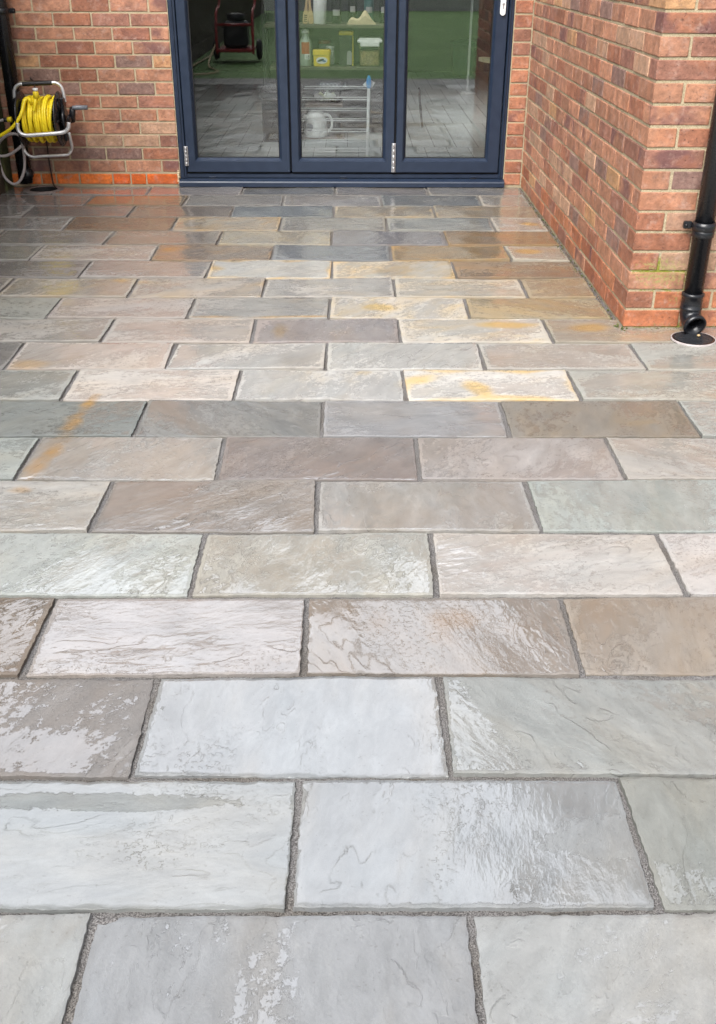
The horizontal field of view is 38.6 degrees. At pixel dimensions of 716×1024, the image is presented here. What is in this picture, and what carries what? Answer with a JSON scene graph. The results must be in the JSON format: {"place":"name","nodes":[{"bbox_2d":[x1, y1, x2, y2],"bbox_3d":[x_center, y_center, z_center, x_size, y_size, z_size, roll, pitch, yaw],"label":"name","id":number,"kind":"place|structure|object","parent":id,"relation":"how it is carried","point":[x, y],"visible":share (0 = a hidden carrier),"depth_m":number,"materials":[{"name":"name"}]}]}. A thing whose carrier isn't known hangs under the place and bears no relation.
{"place":"outdoors","nodes":[
{"label":"outdoors","id":0,"kind":"place"},
{"bbox_2d":[0,99,13,194],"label":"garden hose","id":1,"kind":"object","parent":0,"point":[5,185],"visible":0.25,"depth_m":6.22,"materials":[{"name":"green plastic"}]},
{"bbox_2d":[193,71,488,187],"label":"indoor floor","id":2,"kind":"structure","parent":0,"point":[228,105],"depth_m":8.67,"materials":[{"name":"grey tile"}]},
{"bbox_2d":[258,83,302,141],"bbox_3d":[-0.576,-3.036,7.756,0.310,0.367,0.480,0,29,0],"label":"storage box","id":3,"kind":"object","parent":2,"relation":"on","point":[268,94],"visible":0.48,"depth_m":7.57,"materials":[{"name":"plastic"}]},
{"bbox_2d":[260,0,383,138],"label":"shelving unit","id":4,"kind":"object","parent":2,"relation":"on","point":[356,74],"visible":0.5,"depth_m":7.81,"materials":[{"name":"paint"}]},
{"bbox_2d":[303,0,307,23],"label":"wooden utensil","id":5,"kind":"object","parent":4,"relation":"on","point":[305,17],"visible":1,"depth_m":7.41,"materials":[{"name":"brown wood"}]},
{"bbox_2d":[300,29,311,65],"bbox_3d":[-0.386,-3.418,7.523,0.088,0.247,0.093,0,29,0],"label":"plastic bottle","id":6,"kind":"object","parent":4,"relation":"on","point":[305,51],"visible":0.99,"depth_m":7.50,"materials":[{"name":"paint"}]},
{"bbox_2d":[308,0,313,23],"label":"wooden utensil","id":7,"kind":"object","parent":4,"relation":"on","point":[310,17],"visible":1,"depth_m":7.41,"materials":[{"name":"brown wood"}]},
{"bbox_2d":[303,111,332,137],"bbox_3d":[-0.303,-2.958,7.778,0.229,0.182,0.188,0,29,0],"label":"kettle","id":8,"kind":"object","parent":4,"relation":"on","point":[315,125],"visible":0.89,"depth_m":7.72,"materials":[{"name":"white plastic"}]},
{"bbox_2d":[313,0,326,23],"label":"paper roll","id":9,"kind":"object","parent":4,"relation":"on","point":[319,11],"visible":1,"depth_m":7.39,"materials":[{"name":"white paper"}]},
{"bbox_2d":[313,49,330,66],"bbox_3d":[-0.267,-3.365,7.567,0.134,0.112,0.119,0,29,0],"label":"plastic tub","id":10,"kind":"object","parent":4,"relation":"on","point":[321,57],"visible":1,"depth_m":7.52,"materials":[{"name":"paint"}]},
{"bbox_2d":[319,40,329,48],"bbox_3d":[-0.252,-3.469,7.704,0.086,0.162,0.086,0,29,0],"label":"jar","id":11,"kind":"object","parent":4,"relation":"on","point":[323,44],"visible":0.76,"depth_m":7.65,"materials":[{"name":"green plastic"}]},
{"bbox_2d":[314,89,340,102],"bbox_3d":[-0.231,-3.146,7.721,0.202,0.093,0.118,0,29,0],"label":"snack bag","id":12,"kind":"object","parent":4,"relation":"on","point":[319,93],"visible":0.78,"depth_m":7.72,"materials":[{"name":"paper"}]},
{"bbox_2d":[326,45,334,64],"bbox_3d":[-0.209,-3.434,7.677,0.068,0.128,0.068,0,29,0],"label":"pot","id":13,"kind":"object","parent":4,"relation":"on","point":[332,47],"visible":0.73,"depth_m":7.65,"materials":[{"name":"white ceramic"}]},
{"bbox_2d":[315,87,347,101],"bbox_3d":[-0.201,-3.192,7.802,0.244,0.099,0.159,0,29,0],"label":"kitchen basket","id":14,"kind":"object","parent":4,"relation":"on","point":[336,95],"visible":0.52,"depth_m":7.74,"materials":[{"name":"metal"}]},
{"bbox_2d":[319,81,345,87],"bbox_3d":[-0.195,-3.250,7.768,0.213,0.038,0.147,0,29,0],"label":"folded towel","id":15,"kind":"object","parent":14,"relation":"on","point":[330,83],"visible":0.81,"depth_m":7.71,"materials":[{"name":"white fabric"}]},
{"bbox_2d":[331,0,340,23],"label":"glass bottle","id":16,"kind":"object","parent":4,"relation":"on","point":[336,11],"visible":1,"depth_m":7.44,"materials":[{"name":"glass"}]},
{"bbox_2d":[339,30,352,65],"bbox_3d":[-0.088,-3.441,7.577,0.108,0.236,0.073,0,29,0],"label":"carton","id":17,"kind":"object","parent":4,"relation":"on","point":[345,47],"visible":1,"depth_m":7.55,"materials":[{"name":"paint"}]},
{"bbox_2d":[348,0,356,20],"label":"glass bottle","id":18,"kind":"object","parent":4,"relation":"on","point":[352,8],"visible":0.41,"depth_m":7.48,"materials":[{"name":"glass"}]},
{"bbox_2d":[347,10,375,24],"bbox_3d":[0.026,-3.613,7.458,0.210,0.090,0.160,0,29,0],"label":"folded cloth","id":19,"kind":"object","parent":4,"relation":"on","point":[364,18],"visible":1,"depth_m":7.40,"materials":[{"name":"beige fabric"}]},
{"bbox_2d":[364,0,373,20],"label":"glass bottle","id":20,"kind":"object","parent":4,"relation":"on","point":[369,6],"visible":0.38,"depth_m":7.50,"materials":[{"name":"teal glass"}]},
{"bbox_2d":[357,36,381,65],"bbox_3d":[0.086,-3.416,7.579,0.184,0.192,0.184,0,29,0],"label":"storage container","id":21,"kind":"object","parent":4,"relation":"on","point":[369,57],"visible":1,"depth_m":7.53,"materials":[{"name":"clear plastic"}]},
{"bbox_2d":[379,0,383,22],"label":"glass bottle","id":22,"kind":"object","parent":4,"relation":"on","point":[381,11],"visible":0.5,"depth_m":7.51,"materials":[{"name":"green glass"}]},
{"bbox_2d":[301,75,374,156],"bbox_3d":[-0.156,-2.544,6.661,0.529,0.561,0.052,0,29,0],"label":"clothes airer","id":23,"kind":"object","parent":2,"relation":"on","point":[369,83],"visible":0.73,"depth_m":6.64,"materials":[{"name":"white metal"}]},
{"bbox_2d":[418,88,422,127],"bbox_3d":[0.504,-3.262,8.243,0.017,0.293,0.121,-8,30,-15],"label":"walking stick","id":24,"kind":"object","parent":2,"relation":"on","point":[420,107],"visible":1,"depth_m":8.24,"materials":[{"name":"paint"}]},
{"bbox_2d":[458,0,475,94],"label":"lamp pole","id":25,"kind":"object","parent":2,"relation":"on","point":[466,92],"visible":1,"depth_m":10.13,"materials":[{"name":"white metal"}]},
{"bbox_2d":[0,186,715,1023],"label":"patio","id":26,"kind":"structure","parent":0,"point":[494,650],"depth_m":2.27,"materials":[{"name":"stone"}]},
{"bbox_2d":[23,185,63,193],"bbox_3d":[-1.947,-1.931,6.363,0.248,0.160,0.248,0,29,0],"label":"drain hole","id":27,"kind":"object","parent":26,"relation":"in","point":[42,189],"visible":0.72,"depth_m":6.37,"materials":[{"name":"grey metal"}]},
{"bbox_2d":[0,187,715,1023],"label":"patio joints","id":28,"kind":"object","parent":26,"relation":"on","point":[96,919],"visible":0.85,"depth_m":2.04,"materials":[{"name":"grey concrete"}]},
{"bbox_2d":[520,188,682,330],"bbox_3d":[1.407,-1.375,5.217,0.842,0.012,2.776,0,29,0],"label":"grit","id":29,"kind":"object","parent":26,"relation":"on","point":[617,326],"visible":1,"depth_m":4.88,"materials":[{"name":"grey gravel"}]},
{"bbox_2d":[670,331,715,346],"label":"drain grate","id":30,"kind":"object","parent":26,"relation":"on","point":[693,339],"visible":1,"depth_m":3.89,"materials":[{"name":"black plastic"}]},
{"bbox_2d":[479,57,489,62],"bbox_3d":[1.349,-2.732,6.935,1.100,0.650,0.256,0,29,0],"label":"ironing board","id":31,"kind":"object","parent":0,"point":[485,59],"visible":0.15,"depth_m":6.74,"materials":[{"name":"fabric"}]},
{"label":"lawn","id":32,"kind":"structure","parent":0,"visible":0},
{"bbox_2d":[0,0,715,327],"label":"brick house","id":33,"kind":"structure","parent":32,"relation":"on","point":[598,117],"depth_m":6.00,"materials":[{"name":"brick"}]},
{"bbox_2d":[0,0,33,183],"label":"soil pipe","id":34,"kind":"object","parent":33,"relation":"attached to","point":[8,66],"visible":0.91,"depth_m":6.03,"materials":[{"name":"black plastic"}]},
{"bbox_2d":[0,77,87,157],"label":"hose reel","id":35,"kind":"object","parent":33,"relation":"attached to","point":[41,119],"visible":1,"depth_m":5.94,"materials":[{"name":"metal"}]},
{"bbox_2d":[0,117,25,185],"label":"supply hose","id":36,"kind":"object","parent":35,"relation":"hanging from","point":[8,120],"visible":0.95,"depth_m":6.14,"materials":[{"name":"rubber"}]},
{"bbox_2d":[46,140,55,188],"bbox_3d":[-1.909,-2.178,6.310,0.031,0.342,0.070,-13,31,-23],"label":"cable","id":37,"kind":"object","parent":33,"relation":"attached to","point":[50,165],"visible":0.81,"depth_m":6.36,"materials":[{"name":"black rubber"}]},
{"bbox_2d":[167,0,514,186],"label":"bifold door","id":38,"kind":"structure","parent":33,"relation":"in","point":[290,169],"depth_m":6.29,"materials":[{"name":"metal"}]},
{"bbox_2d":[679,92,715,333],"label":"downpipe","id":39,"kind":"object","parent":33,"relation":"attached to","point":[692,318],"visible":1,"depth_m":3.80,"materials":[{"name":"black plastic"}]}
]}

